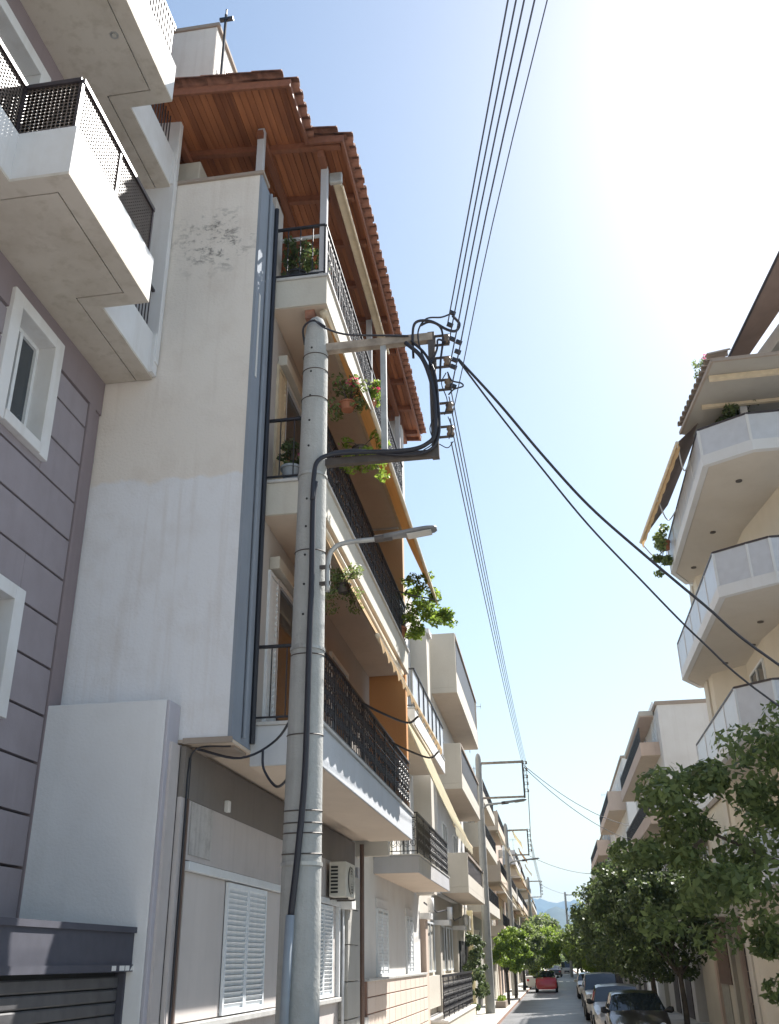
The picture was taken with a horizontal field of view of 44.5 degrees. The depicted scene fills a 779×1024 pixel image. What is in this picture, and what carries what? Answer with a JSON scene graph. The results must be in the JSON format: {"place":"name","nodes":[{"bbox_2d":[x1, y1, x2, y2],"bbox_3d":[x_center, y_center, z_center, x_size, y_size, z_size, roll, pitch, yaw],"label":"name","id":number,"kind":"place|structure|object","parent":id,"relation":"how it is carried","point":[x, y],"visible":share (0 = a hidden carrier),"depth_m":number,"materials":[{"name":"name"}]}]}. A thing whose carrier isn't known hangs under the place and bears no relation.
{"place":"outdoors","nodes":[
{"label":"outdoors","id":0,"kind":"place"},
{"bbox_2d":[165,0,778,902],"label":"sky","id":1,"kind":"structure","parent":0,"point":[634,238],"materials":[{"name":"blue"}]},
{"bbox_2d":[472,968,543,1023],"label":"pavement","id":2,"kind":"structure","parent":0,"point":[482,1017],"depth_m":43.45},
{"bbox_2d":[0,0,183,1023],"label":"apartment building","id":3,"kind":"structure","parent":2,"relation":"on","point":[90,149],"depth_m":11.04,"materials":[{"name":"white paint"}]},
{"bbox_2d":[11,22,426,1023],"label":"apartment building","id":4,"kind":"structure","parent":2,"relation":"on","point":[157,830],"depth_m":12.77,"materials":[{"name":"paint"}]},
{"bbox_2d":[219,9,233,73],"bbox_3d":[-3.176,-8.812,18.234,0.270,2.400,0.070,-5,-26,8],"label":"antenna mast","id":5,"kind":"object","parent":4,"relation":"on","point":[225,19],"visible":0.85,"depth_m":18.43,"materials":[{"name":"metal"}]},
{"bbox_2d":[195,722,287,758],"bbox_3d":[-1.600,2.616,11.155,1.245,0.486,0.653,-5,-26,8],"label":"service cable","id":6,"kind":"object","parent":4,"relation":"attached to","point":[247,756],"visible":0.82,"depth_m":11.22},
{"bbox_2d":[274,579,292,720],"bbox_3d":[-1.439,2.253,13.571,0.050,2.200,1.500,-5,-26,8],"label":"balcony door","id":7,"kind":"structure","parent":4,"relation":"in","point":[285,613],"depth_m":13.42,"materials":[{"name":"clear glass"}]},
{"bbox_2d":[276,438,299,478],"bbox_3d":[-1.353,-0.693,13.399,0.466,0.737,0.393,11,-28,-23],"label":"potted plant","id":8,"kind":"object","parent":4,"relation":"on","point":[286,467],"visible":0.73,"depth_m":13.32,"materials":[{"name":"green plant"}]},
{"bbox_2d":[284,380,301,461],"bbox_3d":[-1.487,-0.758,14.993,0.050,2.200,1.500,-5,-26,8],"label":"balcony door","id":9,"kind":"structure","parent":4,"relation":"in","point":[293,409],"depth_m":15.10,"materials":[{"name":"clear glass"}]},
{"bbox_2d":[281,235,313,275],"bbox_3d":[-1.451,-3.859,14.970,0.512,0.868,0.624,4,-26,-11],"label":"potted plant","id":10,"kind":"object","parent":4,"relation":"on","point":[293,266],"visible":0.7,"depth_m":14.98,"materials":[{"name":"green plant"}]},
{"bbox_2d":[282,234,318,242],"bbox_3d":[-1.401,-4.354,15.157,0.642,0.080,0.060,-5,-26,8],"label":"tube light","id":11,"kind":"object","parent":4,"relation":"attached to","point":[307,237],"visible":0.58,"depth_m":15.13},
{"bbox_2d":[305,309,316,323],"bbox_3d":[-1.190,-2.951,14.393,0.140,0.145,0.160,-5,-26,8],"label":"lamp box","id":12,"kind":"object","parent":4,"relation":"attached to","point":[310,314],"visible":0.71,"depth_m":14.33,"materials":[{"name":"ceramic"}]},
{"bbox_2d":[303,248,329,272],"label":"potted plant","id":13,"kind":"object","parent":4,"relation":"on","point":[308,265],"visible":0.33,"depth_m":14.86,"materials":[{"name":"green plant"}]},
{"bbox_2d":[329,651,348,741],"bbox_3d":[-0.888,3.722,16.699,0.050,2.200,1.500,-5,-26,8],"label":"balcony door","id":14,"kind":"structure","parent":4,"relation":"in","point":[331,653],"depth_m":16.98,"materials":[{"name":"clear glass"}]},
{"bbox_2d":[329,861,354,901],"bbox_3d":[-0.886,6.788,17.460,0.407,0.635,0.865,-5,-26,8],"label":"air conditioner","id":15,"kind":"object","parent":4,"relation":"attached to","point":[341,881],"visible":1,"depth_m":17.14,"materials":[{"name":"metal"}]},
{"bbox_2d":[325,562,364,614],"bbox_3d":[-0.627,1.030,12.724,0.620,0.622,0.650,-2,-25,2],"label":"potted plant","id":16,"kind":"object","parent":4,"relation":"attached to","point":[341,587],"visible":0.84,"depth_m":12.67,"materials":[{"name":"green plant"}]},
{"bbox_2d":[327,372,371,421],"bbox_3d":[-0.607,-1.682,13.906,0.767,0.738,0.758,-5,-26,8],"label":"potted plant","id":17,"kind":"object","parent":4,"relation":"hanging from","point":[348,405],"visible":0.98,"depth_m":13.85,"materials":[{"name":"green plant"}]},
{"bbox_2d":[329,172,389,353],"bbox_3d":[-0.488,-4.401,17.635,0.215,0.225,4.920,-5,-26,8],"label":"awning housing","id":18,"kind":"object","parent":4,"relation":"attached to","point":[335,179],"visible":0.84,"depth_m":16.88,"materials":[{"name":"metal"}]},
{"bbox_2d":[338,429,390,482],"bbox_3d":[-0.378,-0.800,14.132,0.815,0.694,0.716,-5,-26,8],"label":"potted plant","id":19,"kind":"object","parent":4,"relation":"hanging from","point":[365,447],"visible":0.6,"depth_m":14.09,"materials":[{"name":"green plant"}]},
{"bbox_2d":[369,379,380,409],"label":"potted plant","id":20,"kind":"object","parent":4,"relation":"on","point":[374,389],"visible":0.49,"depth_m":18.24,"materials":[{"name":"green plant"}]},
{"bbox_2d":[320,309,437,603],"bbox_3d":[0.005,-0.426,17.411,0.825,2.121,8.070,-5,-26,8],"label":"awning","id":21,"kind":"object","parent":4,"relation":"attached to","point":[368,421],"visible":0.82,"depth_m":16.66,"materials":[{"name":"beige fabric"}]},
{"bbox_2d":[326,528,441,758],"bbox_3d":[0.026,2.555,15.778,0.873,1.947,7.440,-5,-26,8],"label":"awning","id":22,"kind":"object","parent":4,"relation":"attached to","point":[366,611],"visible":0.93,"depth_m":14.91,"materials":[{"name":"beige fabric"}]},
{"bbox_2d":[400,570,458,640],"bbox_3d":[0.697,2.082,20.239,1.288,1.502,1.140,18,-31,-34],"label":"potted plant","id":23,"kind":"object","parent":4,"relation":"on","point":[439,617],"visible":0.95,"depth_m":20.21,"materials":[{"name":"green plant"}]},
{"bbox_2d":[275,310,463,1023],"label":"utility pole","id":24,"kind":"object","parent":2,"relation":"on","point":[298,985],"visible":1,"depth_m":10.52,"materials":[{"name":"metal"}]},
{"bbox_2d":[261,749,284,787],"bbox_3d":[-1.231,2.847,10.782,0.095,0.515,1.092,13,-29,-27],"label":"service cable","id":25,"kind":"object","parent":24,"relation":"attached to","point":[268,777],"visible":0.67,"depth_m":11.01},
{"bbox_2d":[325,525,436,591],"bbox_3d":[-0.098,0.537,10.841,1.304,0.693,0.200,-5,-26,8],"label":"street lamp","id":26,"kind":"object","parent":24,"relation":"attached to","point":[418,532],"visible":1,"depth_m":10.90,"materials":[{"name":"metal"}]},
{"bbox_2d":[447,0,508,321],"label":"overhead wire","id":27,"kind":"object","parent":24,"relation":"attached to","point":[480,150],"visible":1,"depth_m":9.44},
{"bbox_2d":[448,0,516,343],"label":"overhead wire","id":28,"kind":"object","parent":24,"relation":"attached to","point":[484,159],"visible":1,"depth_m":9.42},
{"bbox_2d":[449,0,524,365],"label":"overhead wire","id":29,"kind":"object","parent":24,"relation":"attached to","point":[488,171],"visible":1,"depth_m":9.46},
{"bbox_2d":[450,0,534,389],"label":"overhead wire","id":30,"kind":"object","parent":24,"relation":"attached to","point":[493,182],"visible":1,"depth_m":9.44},
{"bbox_2d":[452,0,547,415],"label":"overhead wire","id":31,"kind":"object","parent":24,"relation":"attached to","point":[500,190],"visible":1,"depth_m":9.39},
{"bbox_2d":[458,358,778,665],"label":"service cable","id":32,"kind":"object","parent":24,"relation":"attached to","point":[613,527],"visible":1,"depth_m":11.46,"materials":[{"name":"rubber"}]},
{"bbox_2d":[458,360,778,706],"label":"service cable","id":33,"kind":"object","parent":24,"relation":"attached to","point":[627,566],"visible":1,"depth_m":11.32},
{"bbox_2d":[353,628,449,1023],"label":"apartment building","id":34,"kind":"structure","parent":2,"relation":"on","point":[400,877],"depth_m":24.26,"materials":[{"name":"paint"}]},
{"bbox_2d":[376,907,388,976],"bbox_3d":[-0.159,10.016,22.145,0.050,1.430,1.550,-5,-26,8],"label":"window","id":35,"kind":"structure","parent":34,"relation":"in","point":[381,918],"depth_m":22.06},
{"bbox_2d":[400,840,409,853],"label":"window","id":36,"kind":"structure","parent":34,"relation":"in","point":[406,848],"depth_m":26.83,"materials":[{"name":"white glass"}]},
{"bbox_2d":[405,916,414,973],"bbox_3d":[0.561,11.936,26.235,0.050,1.430,1.300,-5,-26,8],"label":"window","id":37,"kind":"structure","parent":34,"relation":"in","point":[409,928],"depth_m":26.14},
{"bbox_2d":[408,717,472,853],"bbox_3d":[1.239,6.821,23.428,1.143,2.722,4.800,-5,-26,8],"label":"awning","id":38,"kind":"object","parent":34,"relation":"attached to","point":[423,749],"visible":0.96,"depth_m":22.98,"materials":[{"name":"beige fabric"}]},
{"bbox_2d":[405,587,484,1023],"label":"apartment building","id":39,"kind":"structure","parent":2,"relation":"on","point":[451,997],"depth_m":37.27,"materials":[{"name":"paint"}]},
{"bbox_2d":[428,921,435,972],"bbox_3d":[1.378,14.642,32.036,0.050,1.550,2.400,-5,-26,8],"label":"window","id":40,"kind":"structure","parent":39,"relation":"in","point":[431,926],"depth_m":32.39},
{"bbox_2d":[442,926,445,970],"bbox_3d":[1.913,16.069,35.076,0.050,1.550,2.400,-5,-26,8],"label":"window","id":41,"kind":"structure","parent":39,"relation":"in","point":[443,927],"depth_m":35.88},
{"bbox_2d":[442,821,447,852],"bbox_3d":[2.196,13.358,37.250,0.050,2.200,1.700,-5,-26,8],"label":"window","id":42,"kind":"structure","parent":39,"relation":"in","point":[444,828],"depth_m":37.57,"materials":[{"name":"white glass"}]},
{"bbox_2d":[446,927,453,970],"bbox_3d":[2.401,17.370,37.847,0.050,1.550,2.200,-5,-26,8],"label":"window","id":43,"kind":"structure","parent":39,"relation":"in","point":[449,934],"depth_m":37.80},
{"bbox_2d":[452,834,457,852],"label":"window","id":44,"kind":"structure","parent":39,"relation":"in","point":[455,850],"depth_m":41.21,"materials":[{"name":"white glass"}]},
{"bbox_2d":[462,916,470,930],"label":"air conditioner","id":45,"kind":"object","parent":39,"relation":"attached to","point":[469,923],"visible":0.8,"depth_m":41.96,"materials":[{"name":"metal"}]},
{"bbox_2d":[462,931,490,1012],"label":"potted plant","id":46,"kind":"object","parent":2,"relation":"on","point":[474,961],"visible":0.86,"depth_m":40.22,"materials":[{"name":"green plant"}]},
{"bbox_2d":[463,779,499,1005],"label":"apartment building","id":47,"kind":"structure","parent":2,"relation":"on","point":[470,828],"depth_m":50.45,"materials":[{"name":"paint"}]},
{"bbox_2d":[487,810,509,997],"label":"apartment building","id":48,"kind":"structure","parent":2,"relation":"on","point":[497,874],"depth_m":59.80,"materials":[{"name":"paint"}]},
{"bbox_2d":[493,964,496,997],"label":"shop door","id":49,"kind":"structure","parent":48,"relation":"in","point":[495,985],"depth_m":60.28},
{"bbox_2d":[496,832,512,858],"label":"awning","id":50,"kind":"object","parent":48,"relation":"attached to","point":[504,845],"visible":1,"depth_m":60.80,"materials":[{"name":"white fabric"}]},
{"bbox_2d":[495,994,507,1007],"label":"planter","id":51,"kind":"object","parent":2,"relation":"on","point":[501,1001],"visible":1,"depth_m":47.45,"materials":[{"name":"concrete"}]},
{"bbox_2d":[475,753,528,1013],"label":"utility pole","id":52,"kind":"object","parent":2,"relation":"on","point":[488,961],"visible":0.91,"depth_m":45.10,"materials":[{"name":"concrete"}]},
{"bbox_2d":[447,374,525,759],"bbox_3d":[3.756,5.349,29.549,0.015,2.255,38.501,-5,-26,8],"label":"overhead wire","id":53,"kind":"object","parent":52,"relation":"attached to","point":[480,543],"visible":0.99,"depth_m":16.62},
{"bbox_2d":[449,418,526,773],"bbox_3d":[3.766,5.941,29.270,0.015,2.225,38.501,-5,-26,8],"label":"overhead wire","id":54,"kind":"object","parent":52,"relation":"attached to","point":[482,573],"visible":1,"depth_m":16.03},
{"bbox_2d":[449,397,526,768],"bbox_3d":[3.761,5.650,29.407,0.015,2.250,38.501,-5,-26,8],"label":"overhead wire","id":55,"kind":"object","parent":52,"relation":"attached to","point":[481,557],"visible":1,"depth_m":16.20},
{"bbox_2d":[451,442,527,782],"bbox_3d":[3.771,6.242,29.127,0.015,2.220,38.501,-5,-26,8],"label":"overhead wire","id":56,"kind":"object","parent":52,"relation":"attached to","point":[481,582],"visible":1,"depth_m":15.53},
{"bbox_2d":[482,799,526,825],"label":"street lamp","id":57,"kind":"object","parent":52,"relation":"attached to","point":[507,802],"visible":1,"depth_m":46.41,"materials":[{"name":"metal"}]},
{"bbox_2d":[524,767,626,838],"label":"service cable","id":58,"kind":"object","parent":52,"relation":"attached to","point":[572,808],"visible":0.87,"depth_m":49.84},
{"bbox_2d":[525,766,629,825],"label":"service cable","id":59,"kind":"object","parent":52,"relation":"attached to","point":[573,801],"visible":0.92,"depth_m":49.66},
{"bbox_2d":[494,845,518,994],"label":"apartment building","id":60,"kind":"structure","parent":2,"relation":"on","point":[502,896],"depth_m":71.02,"materials":[{"name":"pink paint"}]},
{"bbox_2d":[502,845,522,988],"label":"apartment building","id":61,"kind":"structure","parent":2,"relation":"on","point":[515,873],"depth_m":82.70,"materials":[{"name":"paint"}]},
{"bbox_2d":[492,926,533,1004],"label":"street tree","id":62,"kind":"object","parent":2,"relation":"on","point":[516,950],"visible":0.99,"depth_m":51.44,"materials":[{"name":"green plant"}]},
{"bbox_2d":[504,823,531,995],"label":"utility pole","id":63,"kind":"object","parent":2,"relation":"on","point":[509,894],"visible":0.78,"depth_m":66.86,"materials":[{"name":"concrete"}]},
{"bbox_2d":[509,857,538,875],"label":"street lamp","id":64,"kind":"object","parent":63,"relation":"attached to","point":[522,860],"visible":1,"depth_m":67.14,"materials":[{"name":"metal"}]},
{"bbox_2d":[509,847,527,983],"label":"apartment building","id":65,"kind":"structure","parent":2,"relation":"on","point":[517,914],"depth_m":99.72,"materials":[{"name":"paint"}]},
{"bbox_2d":[516,853,532,977],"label":"apartment building","id":66,"kind":"structure","parent":2,"relation":"on","point":[523,892],"depth_m":115.91,"materials":[{"name":"paint"}]},
{"bbox_2d":[503,924,547,997],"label":"street tree","id":67,"kind":"object","parent":2,"relation":"on","point":[535,942],"visible":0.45,"depth_m":59.81,"materials":[{"name":"green plant"}]},
{"bbox_2d":[524,898,536,917],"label":"apartment building","id":68,"kind":"structure","parent":2,"relation":"on","point":[533,907],"depth_m":141.47,"materials":[{"name":"paint"}]},
{"bbox_2d":[527,877,542,916],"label":"utility pole","id":69,"kind":"object","parent":2,"relation":"on","point":[529,899],"visible":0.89,"depth_m":108.50,"materials":[{"name":"concrete"}]},
{"bbox_2d":[522,914,561,954],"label":"street tree","id":70,"kind":"object","parent":2,"relation":"on","point":[555,927],"visible":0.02,"depth_m":104.94,"materials":[{"name":"green plant"}]},
{"bbox_2d":[522,923,562,989],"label":"street tree","id":71,"kind":"object","parent":2,"relation":"on","point":[553,945],"visible":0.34,"depth_m":74.81,"materials":[{"name":"green plant"}]},
{"bbox_2d":[523,913,565,969],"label":"street tree","id":72,"kind":"object","parent":2,"relation":"on","point":[539,922],"visible":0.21,"depth_m":89.34,"materials":[{"name":"green plant"}]},
{"bbox_2d":[500,970,590,1023],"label":"road","id":73,"kind":"structure","parent":0,"point":[563,1005],"depth_m":49.77,"materials":[{"name":"asphalt"}]},
{"bbox_2d":[525,970,540,987],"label":"parked car","id":74,"kind":"object","parent":73,"relation":"on","point":[530,981],"visible":0.42,"depth_m":80.17,"materials":[{"name":"white paint"}]},
{"bbox_2d":[533,971,558,992],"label":"parked car","id":75,"kind":"object","parent":73,"relation":"on","point":[545,980],"visible":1,"depth_m":72.01,"materials":[{"name":"red paint"}]},
{"bbox_2d":[548,965,561,976],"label":"parked car","id":76,"kind":"object","parent":73,"relation":"on","point":[556,969],"visible":0.61,"depth_m":131.74,"materials":[{"name":"grey paint"}]},
{"bbox_2d":[560,961,569,975],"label":"parked car","id":77,"kind":"object","parent":73,"relation":"on","point":[565,967],"visible":0.3,"depth_m":141.32,"materials":[{"name":"white paint"}]},
{"bbox_2d":[564,892,578,976],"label":"utility pole","id":78,"kind":"object","parent":73,"relation":"on","point":[571,964],"visible":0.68,"depth_m":135.85,"materials":[{"name":"concrete"}]},
{"bbox_2d":[574,972,589,998],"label":"parked car","id":79,"kind":"object","parent":73,"relation":"on","point":[580,977],"visible":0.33,"depth_m":61.09,"materials":[{"name":"white paint"}]},
{"bbox_2d":[579,972,623,1019],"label":"parked car","id":80,"kind":"object","parent":73,"relation":"on","point":[591,980],"visible":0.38,"depth_m":40.27,"materials":[{"name":"white paint"}]},
{"bbox_2d":[586,983,636,1023],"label":"parked car","id":81,"kind":"object","parent":73,"relation":"on","point":[597,1001],"visible":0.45,"depth_m":31.53,"materials":[{"name":"silver metal"}]},
{"bbox_2d":[601,989,673,1023],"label":"parked car","id":82,"kind":"object","parent":73,"relation":"on","point":[631,1006],"visible":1,"depth_m":25.86,"materials":[{"name":"grey paint"}]},
{"bbox_2d":[542,906,572,931],"bbox_3d":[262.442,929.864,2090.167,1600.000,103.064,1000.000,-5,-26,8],"label":"hill","id":83,"kind":"structure","parent":0,"point":[558,913],"depth_m":1918.11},
{"bbox_2d":[531,898,584,914],"bbox_3d":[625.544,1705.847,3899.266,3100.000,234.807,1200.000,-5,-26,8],"label":"hill","id":84,"kind":"structure","parent":0,"point":[541,905],"depth_m":3793.75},
{"bbox_2d":[573,968,711,1023],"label":"pavement","id":85,"kind":"structure","parent":0,"point":[675,1017],"depth_m":36.68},
{"bbox_2d":[565,940,592,974],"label":"street tree","id":86,"kind":"object","parent":85,"relation":"on","point":[578,964],"visible":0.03,"depth_m":75.44,"materials":[{"name":"green plant"}]},
{"bbox_2d":[562,924,603,972],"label":"street tree","id":87,"kind":"object","parent":85,"relation":"on","point":[586,967],"visible":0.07,"depth_m":59.73,"materials":[{"name":"green plant"}]},
{"bbox_2d":[555,883,633,984],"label":"street tree","id":88,"kind":"object","parent":85,"relation":"on","point":[578,950],"visible":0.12,"depth_m":46.46,"materials":[{"name":"green plant"}]},
{"bbox_2d":[591,835,628,983],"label":"apartment building","id":89,"kind":"structure","parent":85,"relation":"on","point":[599,855],"depth_m":75.20,"materials":[{"name":"paint"}]},
{"bbox_2d":[566,861,683,991],"bbox_3d":[9.076,15.986,35.784,4.776,6.009,5.253,-5,-26,8],"label":"street tree","id":90,"kind":"object","parent":85,"relation":"on","point":[586,930],"visible":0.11,"depth_m":35.34,"materials":[{"name":"green plant"}]},
{"bbox_2d":[599,755,658,995],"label":"apartment building","id":91,"kind":"structure","parent":85,"relation":"on","point":[615,808],"depth_m":60.82,"materials":[{"name":"paint"}]},
{"bbox_2d":[580,841,723,1023],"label":"street tree","id":92,"kind":"object","parent":85,"relation":"on","point":[609,913],"visible":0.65,"depth_m":27.27,"materials":[{"name":"green plant"}]},
{"bbox_2d":[620,699,715,1021],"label":"apartment building","id":93,"kind":"structure","parent":85,"relation":"on","point":[665,733],"depth_m":39.89,"materials":[{"name":"paint"}]},
{"bbox_2d":[648,701,657,741],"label":"window","id":94,"kind":"structure","parent":93,"relation":"in","point":[653,725],"depth_m":41.42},
{"bbox_2d":[664,976,670,1006],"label":"shop door","id":95,"kind":"structure","parent":93,"relation":"in","point":[666,988],"depth_m":44.63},
{"bbox_2d":[671,952,681,1013],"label":"shop door","id":96,"kind":"structure","parent":93,"relation":"in","point":[676,986],"depth_m":40.79,"materials":[{"name":"brown metal"}]},
{"bbox_2d":[684,957,695,1019],"bbox_3d":[11.685,18.491,37.252,0.028,2.350,1.800,-5,-26,8],"label":"shop door","id":97,"kind":"structure","parent":93,"relation":"in","point":[689,995],"depth_m":36.87,"materials":[{"name":"brown metal"}]},
{"bbox_2d":[606,700,778,1006],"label":"street tree","id":98,"kind":"object","parent":85,"relation":"on","point":[730,876],"visible":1,"depth_m":11.98,"materials":[{"name":"green plant"}]},
{"bbox_2d":[677,793,756,1023],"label":"apartment building","id":99,"kind":"structure","parent":85,"relation":"on","point":[728,991],"depth_m":29.65,"materials":[{"name":"paint"}]},
{"bbox_2d":[713,923,732,984],"bbox_3d":[10.649,14.099,30.380,0.098,1.750,2.300,-5,-26,8],"label":"brown window","id":100,"kind":"structure","parent":99,"relation":"in","point":[725,975],"depth_m":30.03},
{"bbox_2d":[721,983,734,1023],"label":"shop door","id":101,"kind":"structure","parent":99,"relation":"in","point":[725,987],"depth_m":30.31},
{"bbox_2d":[744,948,756,1023],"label":"shop door","id":102,"kind":"structure","parent":99,"relation":"in","point":[744,948],"depth_m":26.58,"materials":[{"name":"brown metal"}]},
{"bbox_2d":[667,324,778,1023],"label":"apartment building","id":103,"kind":"structure","parent":85,"relation":"on","point":[723,538],"depth_m":22.68,"materials":[{"name":"paint"}]},
{"bbox_2d":[651,523,672,577],"bbox_3d":[7.827,1.103,27.406,0.606,1.134,1.942,-5,-26,8],"label":"potted plant","id":104,"kind":"object","parent":103,"relation":"on","point":[662,541],"visible":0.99,"depth_m":27.19,"materials":[{"name":"green plant"}]},
{"bbox_2d":[639,423,697,556],"bbox_3d":[7.570,-0.688,25.586,0.962,1.518,6.321,-3,-25,5],"label":"awning","id":105,"kind":"object","parent":103,"relation":"attached to","point":[677,460],"visible":0.91,"depth_m":25.01,"materials":[{"name":"brown fabric"}]},
{"bbox_2d":[691,354,705,378],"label":"potted plant","id":106,"kind":"object","parent":103,"relation":"on","point":[696,366],"visible":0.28,"depth_m":22.36,"materials":[{"name":"green plant"}]},
{"bbox_2d":[715,399,758,422],"bbox_3d":[8.291,-2.277,22.538,1.026,0.891,1.119,-5,-26,8],"label":"potted plant","id":107,"kind":"object","parent":103,"relation":"on","point":[733,408],"visible":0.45,"depth_m":22.28,"materials":[{"name":"green plant"}]},
{"bbox_2d":[728,251,778,356],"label":"awning","id":108,"kind":"object","parent":103,"relation":"attached to","point":[762,313],"visible":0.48,"depth_m":21.78,"materials":[{"name":"brown fabric"}]},
{"bbox_2d":[749,658,766,682],"bbox_3d":[9.559,4.984,24.336,0.050,2.100,1.700,-5,-26,8],"label":"window","id":109,"kind":"structure","parent":103,"relation":"in","point":[758,673],"depth_m":24.48,"materials":[{"name":"white glass"}]},
{"bbox_3d":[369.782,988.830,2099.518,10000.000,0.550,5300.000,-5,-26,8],"label":"ground","id":110,"kind":"structure","parent":0,"visible":0},
{"bbox_2d":[492,969,547,1023],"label":"kerb","id":111,"kind":"structure","parent":110,"relation":"on","point":[503,1015],"depth_m":47.44,"materials":[{"name":"concrete"}]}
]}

